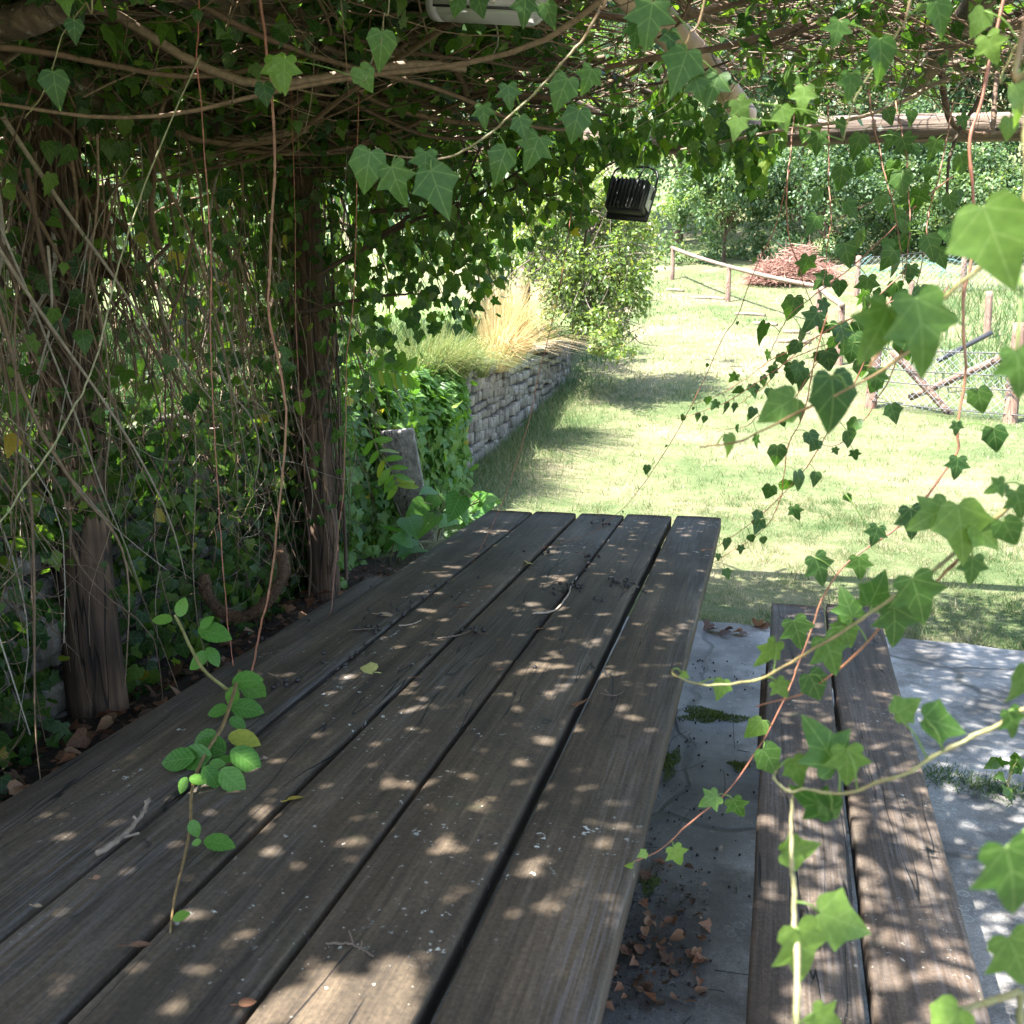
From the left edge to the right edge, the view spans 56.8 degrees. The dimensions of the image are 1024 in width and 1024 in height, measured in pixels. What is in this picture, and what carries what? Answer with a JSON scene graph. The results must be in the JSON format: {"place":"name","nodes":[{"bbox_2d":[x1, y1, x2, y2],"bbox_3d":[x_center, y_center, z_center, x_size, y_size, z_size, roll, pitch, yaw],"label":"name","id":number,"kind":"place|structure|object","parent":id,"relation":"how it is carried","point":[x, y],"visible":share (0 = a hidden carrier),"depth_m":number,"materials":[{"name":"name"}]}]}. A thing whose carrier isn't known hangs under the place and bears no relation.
{"place":"outdoors","nodes":[
{"label":"outdoors","id":0,"kind":"place"},
{"bbox_2d":[0,547,425,801],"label":"soil","id":1,"kind":"structure","parent":0,"point":[31,773],"depth_m":4.43,"materials":[{"name":"soil"}]},
{"bbox_2d":[112,492,212,680],"bbox_3d":[-1.632,0.323,4.469,0.014,0.780,0.901,2,12,12],"label":"wire grid","id":2,"kind":"object","parent":1,"relation":"on","point":[154,586],"visible":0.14,"depth_m":4.34,"materials":[{"name":"black metal"}]},
{"bbox_2d":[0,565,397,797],"bbox_3d":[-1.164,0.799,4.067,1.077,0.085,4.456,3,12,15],"label":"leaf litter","id":3,"kind":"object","parent":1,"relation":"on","point":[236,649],"visible":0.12,"depth_m":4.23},
{"bbox_2d":[7,779,22,794],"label":"dead leaf","id":4,"kind":"object","parent":3,"relation":"on","point":[12,785],"visible":0.61,"depth_m":3.20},
{"bbox_2d":[66,727,90,748],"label":"dead leaf","id":5,"kind":"object","parent":3,"relation":"on","point":[79,738],"visible":0.97,"depth_m":3.57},
{"bbox_2d":[95,715,113,735],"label":"dead leaf","id":6,"kind":"object","parent":3,"relation":"on","point":[106,722],"visible":0.82,"depth_m":3.71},
{"bbox_2d":[378,514,428,565],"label":"broad leaved plant","id":7,"kind":"object","parent":1,"relation":"on","point":[404,540],"visible":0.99,"depth_m":5.70,"materials":[{"name":"green plant"}]},
{"bbox_2d":[380,428,433,540],"bbox_3d":[-0.739,-0.170,6.746,0.230,0.926,0.682,1,11,6],"label":"weathered board","id":8,"kind":"object","parent":1,"relation":"on","point":[406,438],"visible":0.62,"depth_m":6.54,"materials":[{"name":"wood"}]},
{"bbox_2d":[0,291,580,400],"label":"terrace","id":9,"kind":"structure","parent":0,"point":[400,303],"depth_m":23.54,"materials":[{"name":"soil"}]},
{"bbox_2d":[0,149,134,385],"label":"bush","id":10,"kind":"object","parent":9,"relation":"on","point":[119,241],"depth_m":6.78,"materials":[{"name":"green plant"}]},
{"bbox_2d":[92,142,354,358],"bbox_3d":[-3.515,-2.747,10.468,3.598,3.397,3.079,10,15,41],"label":"bush","id":11,"kind":"object","parent":9,"relation":"on","point":[160,205],"visible":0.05,"depth_m":9.91,"materials":[{"name":"green plant"}]},
{"bbox_2d":[0,302,569,462],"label":"terrace grass","id":12,"kind":"structure","parent":9,"relation":"on","point":[129,365],"depth_m":10.72,"materials":[{"name":"plant"}]},
{"bbox_2d":[496,163,687,372],"bbox_3d":[1.150,-4.139,15.431,3.022,3.668,5.156,3,12,15],"label":"fruit tree","id":13,"kind":"object","parent":9,"relation":"on","point":[616,276],"visible":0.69,"depth_m":14.23,"materials":[{"name":"green plant"}]},
{"bbox_2d":[6,3,1023,650],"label":"lawn","id":14,"kind":"structure","parent":0,"point":[920,485],"depth_m":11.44,"materials":[{"name":"plant"}]},
{"bbox_2d":[102,127,441,337],"bbox_3d":[-3.658,-4.508,14.403,5.400,5.775,4.691,0,11,2],"label":"bush","id":15,"kind":"object","parent":14,"relation":"on","point":[361,239],"visible":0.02,"depth_m":14.20,"materials":[{"name":"green plant"}]},
{"bbox_2d":[0,340,569,737],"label":"stone wall","id":16,"kind":"structure","parent":14,"relation":"on","point":[500,402],"depth_m":5.67,"materials":[{"name":"stone"}]},
{"bbox_2d":[216,353,478,627],"bbox_3d":[-1.012,-0.345,7.226,0.780,1.765,4.766,2,11,11],"label":"wall ivy","id":17,"kind":"object","parent":16,"relation":"attached to","point":[445,399],"depth_m":6.95,"materials":[{"name":"green plant"}]},
{"bbox_2d":[268,301,502,377],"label":"grass tuft","id":18,"kind":"object","parent":16,"relation":"on","point":[428,353],"visible":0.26,"depth_m":8.31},
{"bbox_2d":[373,319,561,382],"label":"grass tuft","id":19,"kind":"object","parent":16,"relation":"on","point":[478,368],"visible":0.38,"depth_m":9.24,"materials":[{"name":"plant"}]},
{"bbox_2d":[464,268,553,370],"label":"grass tuft","id":20,"kind":"object","parent":16,"relation":"on","point":[505,308],"visible":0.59,"depth_m":11.65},
{"bbox_2d":[469,305,621,372],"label":"grass tuft","id":21,"kind":"object","parent":16,"relation":"on","point":[526,347],"visible":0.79,"depth_m":11.21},
{"bbox_2d":[405,482,501,539],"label":"broad leaved plant","id":22,"kind":"object","parent":14,"relation":"on","point":[459,512],"visible":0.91,"depth_m":6.44,"materials":[{"name":"green plant"}]},
{"bbox_2d":[373,108,576,336],"bbox_3d":[-0.461,-4.905,17.702,3.917,5.096,4.468,7,13,33],"label":"bush","id":23,"kind":"object","parent":14,"relation":"on","point":[493,251],"visible":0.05,"depth_m":16.81,"materials":[{"name":"green plant"}]},
{"bbox_2d":[430,384,610,533],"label":"tall grass","id":24,"kind":"structure","parent":14,"relation":"on","point":[522,428],"depth_m":11.40,"materials":[{"name":"plant"}]},
{"bbox_2d":[462,0,648,189],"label":"tree","id":25,"kind":"object","parent":14,"relation":"on","point":[589,99],"visible":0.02,"depth_m":42.66,"materials":[{"name":"green plant"}]},
{"bbox_2d":[576,0,783,243],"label":"tree","id":26,"kind":"object","parent":14,"relation":"on","point":[762,98],"visible":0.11,"depth_m":37.62,"materials":[{"name":"green plant"}]},
{"bbox_2d":[649,153,798,265],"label":"bush","id":27,"kind":"object","parent":14,"relation":"on","point":[697,193],"visible":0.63,"depth_m":34.14,"materials":[{"name":"green plant"}]},
{"bbox_2d":[670,246,844,365],"bbox_3d":[6.266,-5.677,24.484,1.383,3.513,15.276,-1,11,-3],"label":"handrail","id":28,"kind":"object","parent":14,"relation":"on","point":[836,301],"visible":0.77,"depth_m":24.40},
{"bbox_2d":[736,236,853,287],"bbox_3d":[8.742,-7.565,29.369,3.792,1.872,3.390,3,12,15],"label":"brush heap","id":29,"kind":"object","parent":14,"relation":"on","point":[782,267],"visible":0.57,"depth_m":28.83,"materials":[{"name":"wood"}]},
{"bbox_2d":[717,2,897,219],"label":"tree","id":30,"kind":"object","parent":14,"relation":"on","point":[824,100],"visible":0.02,"depth_m":42.67,"materials":[{"name":"green plant"}]},
{"bbox_2d":[743,144,910,262],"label":"bush","id":31,"kind":"object","parent":14,"relation":"on","point":[818,168],"visible":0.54,"depth_m":32.73,"materials":[{"name":"green plant"}]},
{"bbox_2d":[829,78,976,253],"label":"bush","id":32,"kind":"object","parent":14,"relation":"on","point":[915,164],"visible":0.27,"depth_m":33.49,"materials":[{"name":"green plant"}]},
{"bbox_2d":[795,0,1022,233],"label":"tree","id":33,"kind":"object","parent":14,"relation":"on","point":[874,95],"visible":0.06,"depth_m":36.64,"materials":[{"name":"green plant"}]},
{"bbox_2d":[827,254,990,278],"bbox_3d":[11.870,-7.538,29.658,6.275,1.617,1.570,2,11,9],"label":"net roll","id":34,"kind":"object","parent":14,"relation":"on","point":[903,268],"visible":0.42,"depth_m":29.35,"materials":[{"name":"grey"}]},
{"bbox_2d":[815,3,1023,212],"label":"tree","id":35,"kind":"object","parent":14,"relation":"on","point":[1004,98],"visible":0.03,"depth_m":41.62,"materials":[{"name":"green plant"}]},
{"bbox_2d":[853,252,1023,296],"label":"chain link fence","id":36,"kind":"object","parent":14,"relation":"on","point":[963,271],"visible":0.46,"depth_m":26.26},
{"bbox_2d":[865,322,1023,423],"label":"wire pen","id":37,"kind":"object","parent":14,"relation":"on","point":[1011,407],"visible":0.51,"depth_m":13.02,"materials":[{"name":"metal"}]},
{"bbox_2d":[881,274,1023,397],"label":"weeds","id":38,"kind":"object","parent":14,"relation":"on","point":[1001,317],"visible":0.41,"depth_m":20.02,"materials":[{"name":"green plant"}]},
{"bbox_2d":[906,141,1023,261],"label":"bush","id":39,"kind":"object","parent":14,"relation":"on","point":[982,171],"visible":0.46,"depth_m":30.92,"materials":[{"name":"green plant"}]},
{"bbox_2d":[947,5,1023,192],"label":"tree","id":40,"kind":"object","parent":14,"relation":"on","point":[1010,110],"visible":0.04,"depth_m":38.18,"materials":[{"name":"green plant"}]},
{"bbox_2d":[983,291,992,338],"bbox_3d":[9.859,-3.973,19.619,0.146,1.193,0.342,3,12,15],"label":"fence post","id":41,"kind":"object","parent":14,"relation":"on","point":[988,311],"visible":0.68,"depth_m":19.56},
{"bbox_2d":[991,164,1023,198],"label":"bush","id":42,"kind":"object","parent":14,"relation":"on","point":[1019,190],"visible":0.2,"depth_m":30.77,"materials":[{"name":"green plant"}]},
{"bbox_2d":[430,617,1023,1023],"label":"paving","id":43,"kind":"structure","parent":0,"point":[968,685],"depth_m":3.11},
{"bbox_2d":[0,575,389,839],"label":"bench","id":44,"kind":"object","parent":43,"relation":"on","point":[24,806],"visible":0.25,"depth_m":2.73,"materials":[{"name":"brown wood"}]},
{"bbox_2d":[0,510,720,1023],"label":"picnic table","id":45,"kind":"object","parent":43,"relation":"on","point":[416,772],"visible":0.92,"depth_m":1.65,"materials":[{"name":"brown wood"}]},
{"bbox_2d":[95,798,150,855],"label":"twig","id":46,"kind":"object","parent":45,"relation":"on","point":[114,842],"visible":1,"depth_m":1.58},
{"bbox_2d":[152,597,265,933],"bbox_3d":[-0.540,0.390,1.775,0.235,0.262,0.922,-4,12,-21],"label":"leafy branch","id":47,"kind":"object","parent":45,"relation":"on","point":[204,748],"visible":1,"depth_m":1.89,"materials":[{"name":"green plant"}]},
{"bbox_2d":[230,997,256,1006],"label":"fallen leaf","id":48,"kind":"object","parent":45,"relation":"on","point":[246,1001],"visible":1,"depth_m":1.20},
{"bbox_2d":[325,930,373,956],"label":"twig","id":49,"kind":"object","parent":45,"relation":"on","point":[345,942],"visible":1,"depth_m":1.31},
{"bbox_2d":[360,662,380,673],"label":"fallen leaf","id":50,"kind":"object","parent":45,"relation":"on","point":[370,667],"visible":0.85,"depth_m":2.35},
{"bbox_2d":[0,0,1023,717],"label":"pergola","id":51,"kind":"object","parent":43,"relation":"on","point":[100,650],"visible":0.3,"depth_m":3.84,"materials":[{"name":"wood"}]},
{"bbox_2d":[0,34,446,799],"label":"climbing ivy","id":52,"kind":"object","parent":51,"relation":"attached to","point":[22,436],"visible":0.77,"depth_m":4.01,"materials":[{"name":"green plant"}]},
{"bbox_2d":[195,542,292,625],"bbox_3d":[-1.195,0.342,4.394,0.490,0.320,0.315,-10,15,-40],"label":"ivy root","id":53,"kind":"object","parent":52,"relation":"attached to","point":[231,615],"visible":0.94,"depth_m":4.31,"materials":[{"name":"plant"}]},
{"bbox_2d":[0,0,1023,415],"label":"ivy canopy","id":54,"kind":"object","parent":51,"relation":"attached to","point":[426,74],"visible":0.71,"depth_m":4.12,"materials":[{"name":"green plant"}]},
{"bbox_2d":[25,0,92,117],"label":"hanging ivy shoot","id":55,"kind":"object","parent":54,"relation":"hanging from","point":[55,84],"visible":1,"depth_m":1.75,"materials":[{"name":"green plant"}]},
{"bbox_2d":[0,54,200,522],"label":"hanging ivy shoot","id":56,"kind":"object","parent":54,"relation":"hanging from","point":[64,424],"visible":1,"depth_m":2.06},
{"bbox_2d":[82,125,161,284],"bbox_3d":[-1.621,-1.256,3.833,0.417,0.693,0.324,-8,14,-34],"label":"ivy root","id":57,"kind":"object","parent":54,"relation":"attached to","point":[155,236],"visible":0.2,"depth_m":3.82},
{"bbox_2d":[191,0,233,665],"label":"hanging ivy shoot","id":58,"kind":"object","parent":54,"relation":"hanging from","point":[197,14],"visible":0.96,"depth_m":2.33,"materials":[{"name":"brown plant"}]},
{"bbox_2d":[251,0,287,670],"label":"hanging ivy shoot","id":59,"kind":"object","parent":54,"relation":"hanging from","point":[264,92],"visible":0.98,"depth_m":2.16,"materials":[{"name":"brown plant"}]},
{"bbox_2d":[288,91,308,477],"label":"hanging ivy shoot","id":60,"kind":"object","parent":54,"relation":"hanging from","point":[297,125],"visible":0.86,"depth_m":3.44,"materials":[{"name":"brown plant"}]},
{"bbox_2d":[266,0,396,96],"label":"hanging ivy shoot","id":61,"kind":"object","parent":54,"relation":"hanging from","point":[382,43],"visible":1,"depth_m":1.70,"materials":[{"name":"green plant"}]},
{"bbox_2d":[327,90,358,617],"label":"hanging ivy shoot","id":62,"kind":"object","parent":54,"relation":"hanging from","point":[348,272],"visible":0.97,"depth_m":2.96,"materials":[{"name":"brown plant"}]},
{"bbox_2d":[364,354,418,499],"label":"pinnate shoot","id":63,"kind":"object","parent":54,"relation":"hanging from","point":[397,380],"visible":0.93,"depth_m":5.75,"materials":[{"name":"green plant"}]},
{"bbox_2d":[348,0,606,220],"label":"hanging ivy shoot","id":64,"kind":"object","parent":54,"relation":"hanging from","point":[435,180],"visible":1,"depth_m":1.33,"materials":[{"name":"green plant"}]},
{"bbox_2d":[425,0,546,26],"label":"strip lamp","id":65,"kind":"object","parent":54,"relation":"hanging from","point":[499,12],"visible":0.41,"depth_m":2.65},
{"bbox_2d":[448,0,557,29],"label":"hanging ivy shoot","id":66,"kind":"object","parent":54,"relation":"hanging from","point":[546,11],"visible":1,"depth_m":1.99,"materials":[{"name":"green plant"}]},
{"bbox_2d":[473,212,571,560],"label":"hanging ivy shoot","id":67,"kind":"object","parent":54,"relation":"hanging from","point":[538,375],"visible":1,"depth_m":3.51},
{"bbox_2d":[604,140,658,221],"bbox_3d":[0.605,-1.701,4.748,0.267,0.488,0.245,3,12,15],"label":"floodlight","id":68,"kind":"object","parent":54,"relation":"hanging from","point":[629,199],"visible":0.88,"depth_m":4.72,"materials":[{"name":"black metal"}]},
{"bbox_2d":[540,170,789,548],"bbox_3d":[0.499,-0.478,3.261,0.813,1.292,0.054,3,12,16],"label":"hanging ivy shoot","id":69,"kind":"object","parent":54,"relation":"hanging from","point":[646,468],"visible":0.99,"depth_m":3.21,"materials":[{"name":"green plant"}]},
{"bbox_2d":[622,0,730,108],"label":"hanging ivy shoot","id":70,"kind":"object","parent":54,"relation":"hanging from","point":[646,20],"visible":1,"depth_m":1.12,"materials":[{"name":"green plant"}]},
{"bbox_2d":[713,313,852,579],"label":"hanging ivy shoot","id":71,"kind":"object","parent":54,"relation":"hanging from","point":[777,454],"visible":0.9,"depth_m":1.70,"materials":[{"name":"green plant"}]},
{"bbox_2d":[688,295,891,422],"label":"hanging ivy shoot","id":72,"kind":"object","parent":54,"relation":"hanging from","point":[795,346],"visible":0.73,"depth_m":1.84,"materials":[{"name":"green plant"}]},
{"bbox_2d":[679,322,910,422],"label":"hanging ivy shoot","id":73,"kind":"object","parent":54,"relation":"hanging from","point":[739,389],"visible":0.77,"depth_m":1.83,"materials":[{"name":"green plant"}]},
{"bbox_2d":[786,113,812,304],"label":"hanging ivy shoot","id":74,"kind":"object","parent":54,"relation":"hanging from","point":[786,199],"visible":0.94,"depth_m":2.42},
{"bbox_2d":[739,305,862,421],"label":"hanging ivy shoot","id":75,"kind":"object","parent":54,"relation":"hanging from","point":[813,316],"visible":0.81,"depth_m":1.79,"materials":[{"name":"green plant"}]},
{"bbox_2d":[699,350,909,457],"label":"hanging ivy shoot","id":76,"kind":"object","parent":54,"relation":"hanging from","point":[831,398],"visible":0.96,"depth_m":0.75,"materials":[{"name":"green plant"}]},
{"bbox_2d":[707,297,910,560],"bbox_3d":[0.520,-0.131,1.722,0.385,0.504,0.063,8,14,35],"label":"hanging ivy shoot","id":77,"kind":"object","parent":54,"relation":"hanging from","point":[850,353],"visible":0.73,"depth_m":1.70,"materials":[{"name":"green plant"}]},
{"bbox_2d":[717,275,907,449],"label":"hanging ivy shoot","id":78,"kind":"object","parent":54,"relation":"hanging from","point":[752,411],"visible":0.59,"depth_m":1.81,"materials":[{"name":"green plant"}]},
{"bbox_2d":[624,0,1008,868],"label":"hanging ivy shoot","id":79,"kind":"object","parent":54,"relation":"hanging from","point":[796,630],"visible":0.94,"depth_m":1.30,"materials":[{"name":"green plant"}]},
{"bbox_2d":[771,794,870,1023],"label":"hanging ivy shoot","id":80,"kind":"object","parent":54,"relation":"hanging from","point":[836,922],"visible":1,"depth_m":0.61,"materials":[{"name":"green plant"}]},
{"bbox_2d":[794,105,857,296],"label":"hanging ivy shoot","id":81,"kind":"object","parent":54,"relation":"hanging from","point":[841,176],"visible":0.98,"depth_m":2.41,"materials":[{"name":"green plant"}]},
{"bbox_2d":[726,0,953,141],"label":"hanging ivy shoot","id":82,"kind":"object","parent":54,"relation":"hanging from","point":[882,50],"visible":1,"depth_m":1.02,"materials":[{"name":"green plant"}]},
{"bbox_2d":[671,476,1023,701],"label":"hanging ivy shoot","id":83,"kind":"object","parent":54,"relation":"hanging from","point":[965,526],"visible":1,"depth_m":0.84,"materials":[{"name":"green plant"}]},
{"bbox_2d":[756,558,958,707],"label":"hanging ivy shoot","id":84,"kind":"object","parent":54,"relation":"hanging from","point":[813,683],"visible":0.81,"depth_m":0.95,"materials":[{"name":"green plant"}]},
{"bbox_2d":[757,175,964,364],"bbox_3d":[0.891,-0.625,2.415,0.639,0.488,0.101,-5,12,-23],"label":"hanging ivy shoot","id":85,"kind":"object","parent":54,"relation":"hanging from","point":[792,305],"visible":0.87,"depth_m":2.39,"materials":[{"name":"green plant"}]},
{"bbox_2d":[849,89,920,303],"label":"hanging ivy shoot","id":86,"kind":"object","parent":54,"relation":"hanging from","point":[899,181],"visible":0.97,"depth_m":2.40,"materials":[{"name":"green plant"}]},
{"bbox_2d":[824,286,954,459],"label":"hanging ivy shoot","id":87,"kind":"object","parent":54,"relation":"hanging from","point":[893,410],"visible":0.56,"depth_m":1.71,"materials":[{"name":"green plant"}]},
{"bbox_2d":[772,694,1023,821],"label":"hanging ivy shoot","id":88,"kind":"object","parent":54,"relation":"hanging from","point":[828,753],"visible":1,"depth_m":0.71,"materials":[{"name":"green plant"}]},
{"bbox_2d":[872,100,941,297],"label":"hanging ivy shoot","id":89,"kind":"object","parent":54,"relation":"hanging from","point":[929,245],"visible":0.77,"depth_m":2.40,"materials":[{"name":"green plant"}]},
{"bbox_2d":[894,100,972,285],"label":"hanging ivy shoot","id":90,"kind":"object","parent":54,"relation":"hanging from","point":[933,145],"visible":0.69,"depth_m":2.45,"materials":[{"name":"green plant"}]},
{"bbox_2d":[849,189,1023,399],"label":"hanging ivy shoot","id":91,"kind":"object","parent":54,"relation":"hanging from","point":[988,237],"visible":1,"depth_m":0.51,"materials":[{"name":"green plant"}]},
{"bbox_2d":[945,62,991,193],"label":"hanging ivy shoot","id":92,"kind":"object","parent":54,"relation":"hanging from","point":[971,111],"visible":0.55,"depth_m":3.89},
{"bbox_2d":[939,41,1005,137],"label":"hanging ivy shoot","id":93,"kind":"object","parent":54,"relation":"hanging from","point":[990,131],"visible":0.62,"depth_m":4.29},
{"bbox_2d":[930,662,1023,1023],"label":"hanging ivy shoot","id":94,"kind":"object","parent":54,"relation":"hanging from","point":[1002,874],"visible":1,"depth_m":0.52,"materials":[{"name":"green plant"}]},
{"bbox_2d":[968,4,1023,141],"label":"hanging ivy shoot","id":95,"kind":"object","parent":54,"relation":"hanging from","point":[980,21],"visible":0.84,"depth_m":0.88,"materials":[{"name":"green plant"}]},
{"bbox_2d":[1012,20,1023,199],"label":"hanging ivy shoot","id":96,"kind":"object","parent":54,"relation":"hanging from","point":[1017,77],"visible":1,"depth_m":0.50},
{"bbox_2d":[638,873,661,898],"bbox_3d":[0.396,1.077,2.739,0.069,0.017,0.162,3,12,15],"label":"moss patch","id":97,"kind":"object","parent":43,"relation":"on","point":[650,888],"visible":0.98,"depth_m":2.75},
{"bbox_2d":[659,950,674,965],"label":"dead leaf","id":98,"kind":"object","parent":43,"relation":"on","point":[668,957],"visible":1,"depth_m":2.42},
{"bbox_2d":[662,747,680,782],"bbox_3d":[0.575,0.924,3.501,0.094,0.020,0.303,3,12,15],"label":"moss patch","id":99,"kind":"object","parent":43,"relation":"on","point":[666,762],"visible":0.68,"depth_m":3.51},
{"bbox_2d":[608,659,755,1023],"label":"debris","id":100,"kind":"object","parent":43,"relation":"on","point":[659,916],"visible":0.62,"depth_m":2.59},
{"bbox_2d":[677,705,748,723],"bbox_3d":[0.844,0.837,3.934,0.304,0.021,0.185,3,12,15],"label":"moss patch","id":101,"kind":"object","parent":43,"relation":"on","point":[712,714],"visible":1,"depth_m":3.92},
{"bbox_2d":[746,603,990,1023],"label":"bench","id":102,"kind":"object","parent":43,"relation":"on","point":[917,957],"visible":0.67,"depth_m":2.03,"materials":[{"name":"brown wood"}]},
{"bbox_2d":[923,759,1023,806],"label":"grass","id":103,"kind":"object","parent":43,"relation":"on","point":[972,785],"visible":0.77,"depth_m":3.35,"materials":[{"name":"green plant"}]},
{"bbox_2d":[983,752,1023,799],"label":"weed","id":104,"kind":"object","parent":43,"relation":"on","point":[1016,763],"visible":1,"depth_m":3.26,"materials":[{"name":"green plant"}]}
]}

